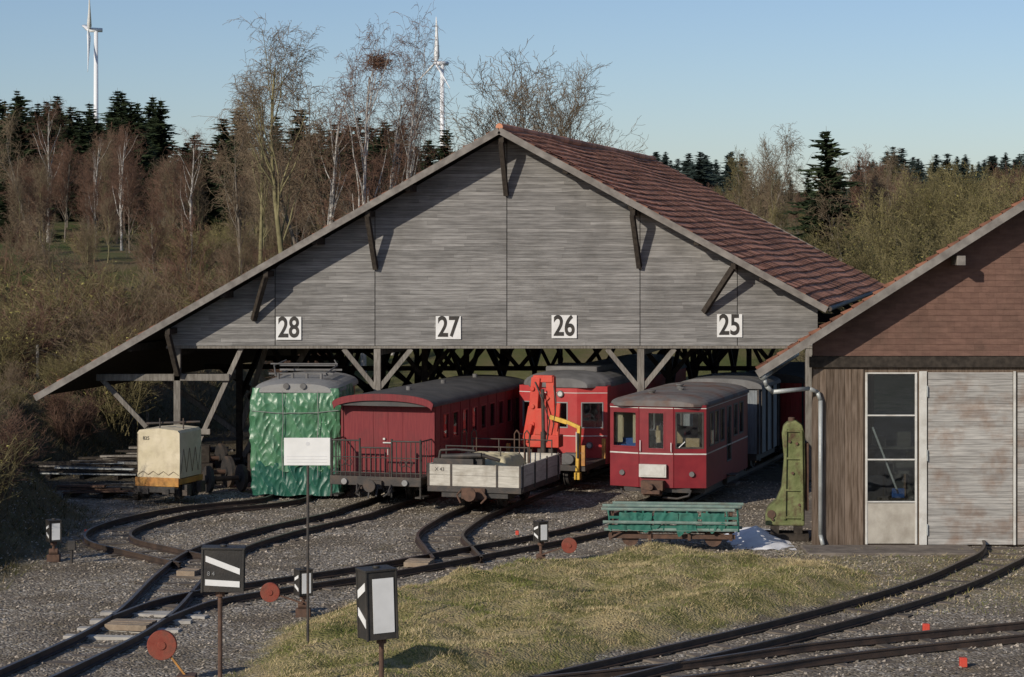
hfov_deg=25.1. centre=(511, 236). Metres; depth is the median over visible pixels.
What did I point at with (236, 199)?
bare tree
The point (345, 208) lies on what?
bare tree
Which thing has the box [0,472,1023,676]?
ballast stones
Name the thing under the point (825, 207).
bare tree
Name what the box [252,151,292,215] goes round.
bare tree
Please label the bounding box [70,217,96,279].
bare tree
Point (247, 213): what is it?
bare tree
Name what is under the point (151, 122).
fir tree
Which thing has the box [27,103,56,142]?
fir tree
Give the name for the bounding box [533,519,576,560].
switch lantern
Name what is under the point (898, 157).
fir tree
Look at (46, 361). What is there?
shrub
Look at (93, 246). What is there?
bare tree
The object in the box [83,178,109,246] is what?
bare tree
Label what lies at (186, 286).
shrub
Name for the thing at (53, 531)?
switch lantern
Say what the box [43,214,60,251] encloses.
bare tree
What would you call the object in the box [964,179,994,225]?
budding tree
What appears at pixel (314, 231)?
bare tree
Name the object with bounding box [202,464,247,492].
spare wheelset
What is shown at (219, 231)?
shrub
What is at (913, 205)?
budding tree
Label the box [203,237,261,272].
shrub
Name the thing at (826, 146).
fir tree
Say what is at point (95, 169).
birch tree
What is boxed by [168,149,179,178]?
fir tree
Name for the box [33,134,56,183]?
bare tree
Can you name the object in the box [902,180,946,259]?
budding tree
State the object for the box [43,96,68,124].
fir tree
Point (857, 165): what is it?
fir tree
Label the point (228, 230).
shrub
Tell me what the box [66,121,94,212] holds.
fir tree
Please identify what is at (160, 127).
fir tree
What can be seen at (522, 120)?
bare tree
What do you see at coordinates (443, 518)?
railway track
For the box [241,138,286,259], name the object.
bare tree
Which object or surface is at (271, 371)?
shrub
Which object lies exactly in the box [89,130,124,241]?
bare tree
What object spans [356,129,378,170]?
fir tree
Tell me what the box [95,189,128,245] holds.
bare tree
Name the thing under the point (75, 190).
fir tree
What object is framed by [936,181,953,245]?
budding tree
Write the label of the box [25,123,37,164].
fir tree
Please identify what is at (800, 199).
bare tree
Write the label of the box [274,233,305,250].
shrub
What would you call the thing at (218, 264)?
shrub
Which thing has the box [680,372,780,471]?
box wagon
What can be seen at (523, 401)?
window
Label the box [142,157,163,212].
bare tree
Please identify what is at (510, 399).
window
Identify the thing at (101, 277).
shrub
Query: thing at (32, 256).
shrub
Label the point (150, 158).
fir tree
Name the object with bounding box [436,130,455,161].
fir tree
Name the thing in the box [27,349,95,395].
shrub
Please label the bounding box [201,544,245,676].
switch lantern
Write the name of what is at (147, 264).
bare tree
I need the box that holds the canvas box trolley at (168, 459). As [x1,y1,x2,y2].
[134,418,205,499]
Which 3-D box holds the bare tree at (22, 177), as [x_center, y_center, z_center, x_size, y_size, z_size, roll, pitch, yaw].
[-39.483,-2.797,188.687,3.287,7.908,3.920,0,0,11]
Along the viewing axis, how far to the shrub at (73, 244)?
124.17 m
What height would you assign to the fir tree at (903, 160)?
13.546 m
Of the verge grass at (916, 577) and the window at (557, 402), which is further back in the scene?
the window at (557, 402)
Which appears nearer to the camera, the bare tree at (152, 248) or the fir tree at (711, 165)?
the bare tree at (152, 248)
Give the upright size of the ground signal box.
0.500 m
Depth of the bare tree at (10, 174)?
157.55 m
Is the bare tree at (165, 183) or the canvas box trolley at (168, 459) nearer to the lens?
the canvas box trolley at (168, 459)
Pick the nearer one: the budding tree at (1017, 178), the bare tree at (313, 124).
the bare tree at (313, 124)
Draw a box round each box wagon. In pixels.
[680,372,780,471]
[744,362,804,452]
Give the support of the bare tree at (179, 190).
on the ground at (894, 394)
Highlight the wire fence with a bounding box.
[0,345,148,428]
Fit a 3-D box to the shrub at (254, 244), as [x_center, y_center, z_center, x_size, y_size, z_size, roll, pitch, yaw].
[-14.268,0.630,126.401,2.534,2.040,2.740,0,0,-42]
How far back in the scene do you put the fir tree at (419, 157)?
241.64 m
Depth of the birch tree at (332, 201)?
112.79 m
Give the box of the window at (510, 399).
[507,398,511,422]
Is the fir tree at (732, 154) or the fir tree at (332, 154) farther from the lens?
the fir tree at (732, 154)
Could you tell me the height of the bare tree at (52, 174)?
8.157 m
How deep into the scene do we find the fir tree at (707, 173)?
459.08 m
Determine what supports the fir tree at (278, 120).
on the ground at (894, 394)
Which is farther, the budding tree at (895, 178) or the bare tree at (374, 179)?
the budding tree at (895, 178)
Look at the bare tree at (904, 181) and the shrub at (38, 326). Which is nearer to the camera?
the shrub at (38, 326)
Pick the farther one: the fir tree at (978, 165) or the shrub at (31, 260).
the fir tree at (978, 165)
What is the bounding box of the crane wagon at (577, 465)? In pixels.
[506,375,605,486]
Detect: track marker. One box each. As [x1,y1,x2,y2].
[922,623,929,630]
[959,657,966,666]
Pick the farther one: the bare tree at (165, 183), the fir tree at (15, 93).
the fir tree at (15, 93)
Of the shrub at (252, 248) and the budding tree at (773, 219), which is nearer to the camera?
the budding tree at (773, 219)
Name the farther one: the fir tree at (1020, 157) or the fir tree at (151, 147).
the fir tree at (1020, 157)
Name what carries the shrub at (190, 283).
on the ground at (894, 394)
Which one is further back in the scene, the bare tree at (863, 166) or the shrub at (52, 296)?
the bare tree at (863, 166)
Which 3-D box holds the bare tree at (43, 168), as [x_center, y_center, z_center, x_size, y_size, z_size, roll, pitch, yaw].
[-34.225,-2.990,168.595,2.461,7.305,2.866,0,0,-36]
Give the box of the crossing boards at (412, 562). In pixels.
[404,558,433,566]
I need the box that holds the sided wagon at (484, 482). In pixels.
[427,438,559,507]
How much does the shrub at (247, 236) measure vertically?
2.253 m
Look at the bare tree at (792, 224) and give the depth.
179.78 m
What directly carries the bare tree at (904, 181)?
on the ground at (894, 394)
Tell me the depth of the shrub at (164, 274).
109.75 m
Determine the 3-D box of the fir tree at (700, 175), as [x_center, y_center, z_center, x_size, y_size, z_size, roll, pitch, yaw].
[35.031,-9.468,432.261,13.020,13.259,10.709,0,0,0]
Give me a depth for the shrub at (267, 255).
121.02 m
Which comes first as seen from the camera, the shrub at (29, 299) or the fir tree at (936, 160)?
the shrub at (29, 299)
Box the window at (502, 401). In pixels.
[498,400,503,424]
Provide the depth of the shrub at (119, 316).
88.94 m
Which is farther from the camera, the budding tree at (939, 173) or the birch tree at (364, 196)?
the budding tree at (939, 173)
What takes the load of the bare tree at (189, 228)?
on the ground at (894, 394)
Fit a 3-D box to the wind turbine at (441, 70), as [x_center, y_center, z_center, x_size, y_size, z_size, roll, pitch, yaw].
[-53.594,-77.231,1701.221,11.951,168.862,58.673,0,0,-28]
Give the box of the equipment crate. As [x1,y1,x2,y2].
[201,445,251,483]
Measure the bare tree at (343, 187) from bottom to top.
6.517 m
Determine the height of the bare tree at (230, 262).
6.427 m
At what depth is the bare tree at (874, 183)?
123.88 m
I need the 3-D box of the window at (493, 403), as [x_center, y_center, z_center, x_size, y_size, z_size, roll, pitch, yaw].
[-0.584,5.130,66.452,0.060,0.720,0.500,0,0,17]
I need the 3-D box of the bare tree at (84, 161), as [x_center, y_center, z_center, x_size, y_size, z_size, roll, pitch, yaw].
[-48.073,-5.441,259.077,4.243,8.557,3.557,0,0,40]
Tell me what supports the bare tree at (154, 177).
on the ground at (894, 394)
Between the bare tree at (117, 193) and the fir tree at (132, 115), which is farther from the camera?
the fir tree at (132, 115)
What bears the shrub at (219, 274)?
on the ground at (894, 394)
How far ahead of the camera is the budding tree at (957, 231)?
103.74 m
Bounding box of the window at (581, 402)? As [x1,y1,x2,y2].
[581,402,602,427]
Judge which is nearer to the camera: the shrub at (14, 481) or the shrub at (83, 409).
the shrub at (14, 481)
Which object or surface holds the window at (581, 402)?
in the railcar at (587, 393)
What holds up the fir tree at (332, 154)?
on the ground at (894, 394)
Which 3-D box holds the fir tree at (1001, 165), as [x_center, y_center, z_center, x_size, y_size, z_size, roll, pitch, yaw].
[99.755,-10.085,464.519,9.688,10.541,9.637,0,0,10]
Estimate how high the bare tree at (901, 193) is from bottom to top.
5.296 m
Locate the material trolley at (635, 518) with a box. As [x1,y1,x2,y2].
[601,501,743,546]
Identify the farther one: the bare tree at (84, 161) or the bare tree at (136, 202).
the bare tree at (84, 161)
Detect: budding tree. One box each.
[712,179,728,194]
[723,145,754,210]
[752,187,767,217]
[760,164,795,229]
[761,193,788,232]
[797,209,806,232]
[799,219,839,312]
[811,211,896,313]
[838,184,929,298]
[854,173,879,261]
[857,167,962,271]
[870,218,964,385]
[876,162,917,243]
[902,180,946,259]
[920,159,996,253]
[921,156,952,251]
[932,211,985,250]
[933,173,1018,252]
[936,163,971,239]
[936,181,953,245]
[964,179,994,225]
[977,168,1015,201]
[982,170,999,204]
[983,163,1000,217]
[984,169,1023,214]
[1006,161,1023,202]
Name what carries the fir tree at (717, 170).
on the ground at (894, 394)
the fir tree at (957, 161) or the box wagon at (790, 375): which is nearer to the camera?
the box wagon at (790, 375)
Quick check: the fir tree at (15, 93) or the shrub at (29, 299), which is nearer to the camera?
the shrub at (29, 299)
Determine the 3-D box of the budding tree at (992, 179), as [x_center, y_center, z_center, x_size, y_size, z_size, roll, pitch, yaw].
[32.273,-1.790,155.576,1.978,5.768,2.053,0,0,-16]
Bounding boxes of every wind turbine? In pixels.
[82,0,102,122]
[418,17,449,145]
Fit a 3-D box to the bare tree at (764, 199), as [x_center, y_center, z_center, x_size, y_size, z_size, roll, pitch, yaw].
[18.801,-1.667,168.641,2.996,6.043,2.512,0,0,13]
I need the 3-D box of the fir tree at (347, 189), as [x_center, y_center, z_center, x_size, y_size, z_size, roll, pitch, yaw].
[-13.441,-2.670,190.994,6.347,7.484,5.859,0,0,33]
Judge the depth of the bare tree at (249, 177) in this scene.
156.61 m
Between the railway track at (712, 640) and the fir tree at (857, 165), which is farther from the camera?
the fir tree at (857, 165)
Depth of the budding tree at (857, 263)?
104.82 m
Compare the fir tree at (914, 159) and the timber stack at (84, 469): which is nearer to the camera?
the timber stack at (84, 469)
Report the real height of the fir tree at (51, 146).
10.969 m
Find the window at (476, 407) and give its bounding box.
[472,406,477,432]
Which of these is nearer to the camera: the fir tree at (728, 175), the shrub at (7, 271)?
the shrub at (7, 271)
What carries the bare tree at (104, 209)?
on the ground at (894, 394)
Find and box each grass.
[0,360,249,590]
[216,540,889,676]
[776,548,1023,614]
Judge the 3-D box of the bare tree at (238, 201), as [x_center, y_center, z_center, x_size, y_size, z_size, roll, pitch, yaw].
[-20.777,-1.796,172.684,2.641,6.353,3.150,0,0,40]
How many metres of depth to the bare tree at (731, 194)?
152.10 m
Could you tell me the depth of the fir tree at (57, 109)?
339.35 m
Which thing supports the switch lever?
on the ground at (894, 394)
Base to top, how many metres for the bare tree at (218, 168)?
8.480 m
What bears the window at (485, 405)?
in the passenger coach
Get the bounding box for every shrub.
[0,218,47,254]
[0,237,52,270]
[0,239,36,276]
[0,250,71,322]
[0,258,29,290]
[0,260,104,371]
[0,260,129,358]
[0,279,55,326]
[0,285,69,384]
[0,285,113,381]
[0,295,107,376]
[0,356,38,388]
[0,372,20,401]
[0,376,27,417]
[0,379,33,408]
[0,393,36,430]
[0,395,54,476]
[0,408,35,441]
[0,412,55,470]
[0,431,49,502]
[0,435,31,499]
[3,429,40,464]
[10,273,131,355]
[15,371,99,422]
[16,235,49,259]
[21,249,136,316]
[26,310,165,424]
[27,348,84,380]
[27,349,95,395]
[28,261,61,285]
[32,353,75,393]
[33,246,64,269]
[33,395,106,445]
[38,271,202,359]
[39,321,137,406]
[43,299,142,364]
[45,260,151,334]
[50,268,136,326]
[53,314,104,346]
[54,345,161,435]
[54,388,118,434]
[57,221,111,261]
[57,287,168,347]
[61,223,99,252]
[61,277,139,329]
[63,318,150,385]
[96,258,201,335]
[116,282,197,332]
[118,265,229,317]
[118,280,186,327]
[124,230,174,270]
[127,338,157,397]
[128,216,187,262]
[128,246,235,313]
[130,266,181,305]
[131,211,184,242]
[142,258,209,293]
[151,259,234,309]
[156,285,217,314]
[159,224,226,273]
[159,259,254,312]
[170,226,225,270]
[184,221,229,262]
[193,220,237,247]
[193,263,252,289]
[200,239,234,269]
[202,212,257,253]
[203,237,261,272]
[204,262,243,288]
[204,264,248,291]
[206,244,260,278]
[208,250,249,278]
[226,224,270,248]
[227,235,276,259]
[243,245,277,261]
[244,216,303,255]
[245,236,276,262]
[251,218,306,256]
[263,354,351,379]
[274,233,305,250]
[753,349,797,364]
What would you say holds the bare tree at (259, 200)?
on the ground at (894, 394)
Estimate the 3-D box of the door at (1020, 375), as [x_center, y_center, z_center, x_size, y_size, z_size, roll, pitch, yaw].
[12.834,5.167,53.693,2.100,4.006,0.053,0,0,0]
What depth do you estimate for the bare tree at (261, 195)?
120.11 m
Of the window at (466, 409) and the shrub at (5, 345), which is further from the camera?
the shrub at (5, 345)
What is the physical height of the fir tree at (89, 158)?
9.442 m
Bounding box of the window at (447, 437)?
[443,412,448,439]
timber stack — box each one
[24,460,136,479]
[56,482,153,498]
[78,454,136,473]
[115,446,240,464]
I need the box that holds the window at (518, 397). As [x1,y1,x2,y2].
[515,396,519,420]
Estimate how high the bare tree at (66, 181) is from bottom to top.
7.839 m
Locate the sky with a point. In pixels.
(925, 78)
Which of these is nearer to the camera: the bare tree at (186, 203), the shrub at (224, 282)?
the shrub at (224, 282)
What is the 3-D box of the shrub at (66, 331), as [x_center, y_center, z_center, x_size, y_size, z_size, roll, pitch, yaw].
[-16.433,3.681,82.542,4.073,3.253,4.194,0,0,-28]
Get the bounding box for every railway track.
[0,487,441,676]
[71,494,323,568]
[111,448,783,624]
[405,465,609,562]
[528,540,1023,676]
[534,621,1023,676]
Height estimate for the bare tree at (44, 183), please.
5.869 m
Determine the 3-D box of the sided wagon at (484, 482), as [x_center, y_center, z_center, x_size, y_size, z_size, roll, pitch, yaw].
[-0.490,6.293,60.981,2.570,1.585,4.190,0,0,17]
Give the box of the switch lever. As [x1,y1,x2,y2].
[147,630,196,676]
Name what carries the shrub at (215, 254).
on the ground at (894, 394)
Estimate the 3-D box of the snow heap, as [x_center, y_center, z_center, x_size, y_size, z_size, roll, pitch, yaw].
[5.827,7.065,54.915,1.500,0.371,3.600,0,0,0]
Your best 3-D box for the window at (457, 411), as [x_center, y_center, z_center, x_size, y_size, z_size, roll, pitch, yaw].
[-1.561,5.130,63.195,0.060,0.720,0.500,0,0,17]
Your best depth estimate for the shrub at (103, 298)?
101.34 m
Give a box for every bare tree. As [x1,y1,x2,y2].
[0,104,37,234]
[0,159,30,231]
[0,210,21,265]
[1,173,30,242]
[6,156,37,228]
[10,178,41,245]
[14,156,42,233]
[14,201,79,316]
[21,219,33,252]
[25,167,54,244]
[27,180,60,243]
[28,147,60,241]
[29,165,64,233]
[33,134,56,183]
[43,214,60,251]
[44,156,59,203]
[46,136,87,227]
[48,141,85,241]
[67,168,104,228]
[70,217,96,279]
[75,150,91,217]
[75,160,101,229]
[80,151,112,237]
[81,130,108,222]
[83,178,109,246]
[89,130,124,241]
[89,226,101,255]
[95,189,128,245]
[95,192,123,262]
[98,125,150,242]
[100,160,132,243]
[101,121,147,231]
[110,157,154,252]
[118,224,128,258]
[121,171,147,240]
[126,200,176,298]
[139,246,156,288]
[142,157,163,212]
[143,166,171,225]
[144,160,178,226]
[149,152,200,234]
[152,151,189,227]
[153,155,187,230]
[159,207,214,300]
[166,184,188,235]
[175,172,199,229]
[177,161,213,238]
[194,11,351,253]
[198,100,264,273]
[206,145,232,203]
[210,211,266,287]
[223,172,251,224]
[224,71,306,244]
[226,66,294,264]
[230,184,256,237]
[237,135,276,239]
[237,152,259,243]
[237,174,258,239]
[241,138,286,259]
[245,148,284,248]
[252,46,378,235]
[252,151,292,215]
[256,191,281,255]
[266,164,301,235]
[276,133,322,242]
[281,183,300,243]
[289,193,318,237]
[295,189,319,239]
[298,178,327,232]
[325,162,360,215]
[327,165,361,218]
[351,148,403,207]
[369,35,609,178]
[500,52,648,154]
[722,189,740,205]
[726,150,777,222]
[745,134,788,226]
[751,176,783,220]
[752,123,816,226]
[783,186,798,233]
[786,191,805,233]
[803,157,858,261]
[837,144,888,253]
[857,161,906,235]
[857,162,897,274]
[866,145,905,243]
[891,168,918,246]
[891,172,915,250]
[896,163,915,222]
[982,162,1013,213]
[1001,163,1023,206]
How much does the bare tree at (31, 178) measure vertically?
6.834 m
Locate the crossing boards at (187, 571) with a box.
[176,567,200,575]
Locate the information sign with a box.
[284,438,329,643]
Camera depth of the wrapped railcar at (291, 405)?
63.28 m
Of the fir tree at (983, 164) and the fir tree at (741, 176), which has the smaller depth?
the fir tree at (741, 176)
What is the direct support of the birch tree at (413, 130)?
on the ground at (894, 394)
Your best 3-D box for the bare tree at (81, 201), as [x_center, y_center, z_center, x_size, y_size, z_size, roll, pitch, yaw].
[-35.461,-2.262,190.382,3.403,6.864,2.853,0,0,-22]
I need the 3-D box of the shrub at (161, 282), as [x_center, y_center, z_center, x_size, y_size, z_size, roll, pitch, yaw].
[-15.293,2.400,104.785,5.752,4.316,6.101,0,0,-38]
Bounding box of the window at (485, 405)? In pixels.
[481,404,486,429]
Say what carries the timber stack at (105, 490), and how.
on the ground at (894, 394)
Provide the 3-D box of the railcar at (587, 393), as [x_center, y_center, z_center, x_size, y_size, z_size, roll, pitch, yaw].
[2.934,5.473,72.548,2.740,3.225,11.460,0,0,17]
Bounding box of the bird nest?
[360,48,395,70]
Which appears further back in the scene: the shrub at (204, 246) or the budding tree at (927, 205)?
the budding tree at (927, 205)
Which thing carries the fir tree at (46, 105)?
on the ground at (894, 394)
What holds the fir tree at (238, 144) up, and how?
on the ground at (894, 394)
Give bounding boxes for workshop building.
[755,197,1023,555]
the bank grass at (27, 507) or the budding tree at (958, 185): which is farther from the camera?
the budding tree at (958, 185)
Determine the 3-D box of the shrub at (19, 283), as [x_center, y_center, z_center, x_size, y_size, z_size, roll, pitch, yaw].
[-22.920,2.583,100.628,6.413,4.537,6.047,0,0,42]
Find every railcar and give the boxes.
[249,360,357,495]
[519,354,686,472]
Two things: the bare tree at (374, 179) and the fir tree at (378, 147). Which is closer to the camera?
the bare tree at (374, 179)
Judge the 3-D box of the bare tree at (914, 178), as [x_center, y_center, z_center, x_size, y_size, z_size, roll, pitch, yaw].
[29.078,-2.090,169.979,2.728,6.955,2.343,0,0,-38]
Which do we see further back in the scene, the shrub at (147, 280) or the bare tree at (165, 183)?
the bare tree at (165, 183)
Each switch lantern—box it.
[46,518,61,562]
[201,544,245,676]
[260,567,312,617]
[355,565,398,676]
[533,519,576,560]
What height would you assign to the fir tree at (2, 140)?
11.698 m
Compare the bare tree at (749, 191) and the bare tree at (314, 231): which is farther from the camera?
the bare tree at (314, 231)
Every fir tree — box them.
[0,96,77,242]
[0,99,9,128]
[0,101,11,123]
[0,124,8,166]
[3,91,28,120]
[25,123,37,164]
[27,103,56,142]
[32,124,55,164]
[35,128,57,173]
[37,101,52,124]
[39,107,61,144]
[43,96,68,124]
[44,131,59,156]
[48,104,59,125]
[50,141,88,221]
[50,158,82,221]
[54,107,81,155]
[54,112,67,131]
[65,111,89,142]
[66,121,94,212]
[71,123,111,200]
[73,104,165,234]
[75,102,97,141]
[76,145,99,219]
[91,120,108,142]
[97,88,129,128]
[102,93,137,130]
[110,121,126,141]
[126,168,153,233]
[133,102,148,125]
[137,137,162,183]
[137,167,177,239]
[138,128,158,154]
[140,138,157,163]
[142,95,179,155]
[145,118,168,155]
[146,100,181,163]
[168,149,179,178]
[169,143,191,190]
[171,135,226,237]
[175,147,228,245]
[203,119,236,203]
[211,170,252,246]
[212,108,258,155]
[216,140,258,232]
[216,144,258,227]
[253,117,287,231]
[268,109,333,243]
[312,128,330,181]
[317,124,346,227]
[320,128,362,197]
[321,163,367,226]
[325,136,375,220]
[351,117,364,167]
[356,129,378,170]
[363,122,397,194]
[367,125,424,197]
[412,147,423,167]
[418,140,441,168]
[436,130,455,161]
[652,151,673,167]
[661,154,669,165]
[673,159,682,172]
[678,153,709,180]
[687,152,723,192]
[692,155,723,185]
[694,154,718,187]
[713,154,747,196]
[713,159,721,185]
[716,151,737,190]
[721,166,735,198]
[727,154,755,209]
[782,131,876,300]
[786,179,794,201]
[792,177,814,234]
[843,175,866,244]
[846,161,863,191]
[862,147,912,202]
[867,159,900,202]
[896,148,925,204]
[909,157,923,175]
[912,158,926,186]
[919,154,941,182]
[923,154,968,210]
[926,162,937,183]
[951,156,960,173]
[957,154,972,183]
[957,158,972,203]
[966,160,987,207]
[968,162,980,190]
[969,156,1010,204]
[974,155,997,186]
[998,152,1011,174]
[999,161,1013,203]
[1004,159,1018,189]
[1010,151,1023,189]
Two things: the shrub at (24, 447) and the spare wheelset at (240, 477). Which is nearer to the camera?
the shrub at (24, 447)
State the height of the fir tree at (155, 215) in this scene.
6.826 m
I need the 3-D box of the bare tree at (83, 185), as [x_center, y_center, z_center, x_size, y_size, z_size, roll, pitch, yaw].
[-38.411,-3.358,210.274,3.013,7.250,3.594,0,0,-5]
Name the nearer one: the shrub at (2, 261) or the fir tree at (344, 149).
the shrub at (2, 261)
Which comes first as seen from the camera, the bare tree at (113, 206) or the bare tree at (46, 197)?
the bare tree at (113, 206)
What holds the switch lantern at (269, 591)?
on the ground at (894, 394)
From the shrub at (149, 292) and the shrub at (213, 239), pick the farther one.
the shrub at (213, 239)
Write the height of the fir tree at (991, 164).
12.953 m
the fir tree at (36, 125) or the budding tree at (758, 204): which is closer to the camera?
the budding tree at (758, 204)
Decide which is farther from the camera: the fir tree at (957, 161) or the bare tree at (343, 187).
the fir tree at (957, 161)
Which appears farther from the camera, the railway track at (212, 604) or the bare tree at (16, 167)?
the bare tree at (16, 167)
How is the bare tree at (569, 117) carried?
on the ground at (894, 394)
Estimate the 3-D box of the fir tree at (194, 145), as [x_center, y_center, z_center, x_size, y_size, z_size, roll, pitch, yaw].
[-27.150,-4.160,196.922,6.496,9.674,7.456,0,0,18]
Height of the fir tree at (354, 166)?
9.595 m
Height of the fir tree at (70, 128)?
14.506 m
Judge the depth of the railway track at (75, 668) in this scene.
45.92 m
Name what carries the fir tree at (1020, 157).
on the ground at (894, 394)
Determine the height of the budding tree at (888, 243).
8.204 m
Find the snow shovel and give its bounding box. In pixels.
[872,427,908,500]
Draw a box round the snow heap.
[725,525,796,549]
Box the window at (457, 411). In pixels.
[453,410,458,437]
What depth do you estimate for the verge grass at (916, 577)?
48.37 m
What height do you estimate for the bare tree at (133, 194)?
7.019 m
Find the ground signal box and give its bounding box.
[68,540,75,562]
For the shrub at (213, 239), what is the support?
on the ground at (894, 394)
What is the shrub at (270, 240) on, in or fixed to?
on the ground at (894, 394)
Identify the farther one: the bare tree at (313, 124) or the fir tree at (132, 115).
the fir tree at (132, 115)
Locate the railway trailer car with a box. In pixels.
[610,382,748,499]
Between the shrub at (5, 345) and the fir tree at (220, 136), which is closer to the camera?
the shrub at (5, 345)
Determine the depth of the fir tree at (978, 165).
560.48 m
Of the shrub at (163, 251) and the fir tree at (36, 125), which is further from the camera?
the fir tree at (36, 125)
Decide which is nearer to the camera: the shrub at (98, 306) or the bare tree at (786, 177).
the shrub at (98, 306)
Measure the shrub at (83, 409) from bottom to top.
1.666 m
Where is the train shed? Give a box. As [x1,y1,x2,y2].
[33,123,883,480]
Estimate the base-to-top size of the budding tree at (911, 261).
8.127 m
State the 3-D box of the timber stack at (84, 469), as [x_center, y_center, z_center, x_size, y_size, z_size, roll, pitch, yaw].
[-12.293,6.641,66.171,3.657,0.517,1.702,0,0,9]
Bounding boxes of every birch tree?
[20,98,82,241]
[73,131,120,235]
[97,123,148,250]
[164,127,216,239]
[290,42,386,227]
[314,14,425,374]
[356,38,438,201]
[367,2,458,354]
[385,81,440,187]
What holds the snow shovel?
on the workshop building
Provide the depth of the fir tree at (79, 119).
300.68 m
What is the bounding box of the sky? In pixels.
[0,0,1023,197]
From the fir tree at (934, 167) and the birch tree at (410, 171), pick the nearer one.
the birch tree at (410, 171)
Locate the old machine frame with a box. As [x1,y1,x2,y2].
[765,417,808,540]
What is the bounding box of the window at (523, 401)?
[523,401,528,425]
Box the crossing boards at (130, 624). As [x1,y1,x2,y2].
[105,618,156,630]
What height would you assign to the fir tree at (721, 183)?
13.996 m
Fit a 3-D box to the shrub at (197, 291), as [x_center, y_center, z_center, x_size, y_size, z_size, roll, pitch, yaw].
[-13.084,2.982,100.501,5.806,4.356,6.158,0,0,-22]
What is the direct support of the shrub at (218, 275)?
on the ground at (894, 394)
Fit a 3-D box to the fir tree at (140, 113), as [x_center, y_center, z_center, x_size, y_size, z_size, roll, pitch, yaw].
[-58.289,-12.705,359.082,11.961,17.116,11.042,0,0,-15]
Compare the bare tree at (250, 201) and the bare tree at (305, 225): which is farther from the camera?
the bare tree at (250, 201)
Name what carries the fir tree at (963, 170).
on the ground at (894, 394)
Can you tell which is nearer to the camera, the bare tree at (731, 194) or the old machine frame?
the old machine frame
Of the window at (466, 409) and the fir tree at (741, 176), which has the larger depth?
the fir tree at (741, 176)
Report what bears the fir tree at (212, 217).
on the ground at (894, 394)
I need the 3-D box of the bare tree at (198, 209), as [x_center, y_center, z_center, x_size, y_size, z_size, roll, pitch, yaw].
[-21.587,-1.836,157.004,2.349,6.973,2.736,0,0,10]
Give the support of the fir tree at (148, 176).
on the ground at (894, 394)
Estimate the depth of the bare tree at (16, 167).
176.94 m
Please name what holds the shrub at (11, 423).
on the ground at (894, 394)
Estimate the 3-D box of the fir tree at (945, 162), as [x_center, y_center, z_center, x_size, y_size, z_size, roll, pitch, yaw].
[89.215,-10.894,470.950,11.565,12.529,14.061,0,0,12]
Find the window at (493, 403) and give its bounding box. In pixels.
[490,402,494,427]
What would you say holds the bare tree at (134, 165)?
on the ground at (894, 394)
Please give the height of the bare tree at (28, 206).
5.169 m
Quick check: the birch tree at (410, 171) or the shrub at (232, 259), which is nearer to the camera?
the birch tree at (410, 171)
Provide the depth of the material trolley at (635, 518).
52.70 m
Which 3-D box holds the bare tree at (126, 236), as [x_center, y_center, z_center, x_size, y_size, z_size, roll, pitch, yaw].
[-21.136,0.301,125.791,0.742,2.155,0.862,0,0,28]
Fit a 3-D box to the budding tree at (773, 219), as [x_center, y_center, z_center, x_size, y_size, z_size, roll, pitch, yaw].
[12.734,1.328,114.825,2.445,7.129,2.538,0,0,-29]
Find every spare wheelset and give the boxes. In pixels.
[201,456,234,486]
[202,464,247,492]
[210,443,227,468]
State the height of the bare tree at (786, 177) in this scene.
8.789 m
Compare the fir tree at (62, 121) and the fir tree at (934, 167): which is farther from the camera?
the fir tree at (934, 167)
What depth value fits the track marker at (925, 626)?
41.88 m
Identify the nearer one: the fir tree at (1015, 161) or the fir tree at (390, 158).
the fir tree at (390, 158)
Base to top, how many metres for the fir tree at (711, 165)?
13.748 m
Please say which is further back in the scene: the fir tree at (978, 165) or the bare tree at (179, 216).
the fir tree at (978, 165)
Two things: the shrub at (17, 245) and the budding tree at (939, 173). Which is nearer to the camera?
the shrub at (17, 245)
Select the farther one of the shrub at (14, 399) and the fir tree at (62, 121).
the fir tree at (62, 121)
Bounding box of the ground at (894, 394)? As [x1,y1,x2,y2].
[0,190,1023,676]
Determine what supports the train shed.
on the ground at (894, 394)
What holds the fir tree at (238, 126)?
on the ground at (894, 394)
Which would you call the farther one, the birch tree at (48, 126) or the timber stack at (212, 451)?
the birch tree at (48, 126)
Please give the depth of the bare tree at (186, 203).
189.74 m
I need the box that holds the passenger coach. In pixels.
[330,374,524,498]
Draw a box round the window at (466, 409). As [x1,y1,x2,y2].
[462,408,467,434]
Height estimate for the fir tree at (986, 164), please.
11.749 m
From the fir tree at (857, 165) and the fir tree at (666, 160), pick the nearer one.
the fir tree at (666, 160)
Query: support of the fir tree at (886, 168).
on the ground at (894, 394)
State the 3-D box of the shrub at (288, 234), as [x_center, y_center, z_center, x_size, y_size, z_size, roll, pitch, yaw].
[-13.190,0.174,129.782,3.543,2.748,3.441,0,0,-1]
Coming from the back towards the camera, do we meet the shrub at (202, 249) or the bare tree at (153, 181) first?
the bare tree at (153, 181)
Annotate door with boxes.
[865,372,916,543]
[926,372,1012,544]
[1017,372,1023,544]
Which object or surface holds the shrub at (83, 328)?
on the ground at (894, 394)
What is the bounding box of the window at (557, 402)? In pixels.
[557,402,567,427]
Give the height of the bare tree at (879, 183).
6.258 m
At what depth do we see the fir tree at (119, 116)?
340.83 m
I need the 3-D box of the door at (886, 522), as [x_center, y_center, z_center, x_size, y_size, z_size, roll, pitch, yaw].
[8.838,5.166,53.720,1.208,4.008,0.080,0,0,0]

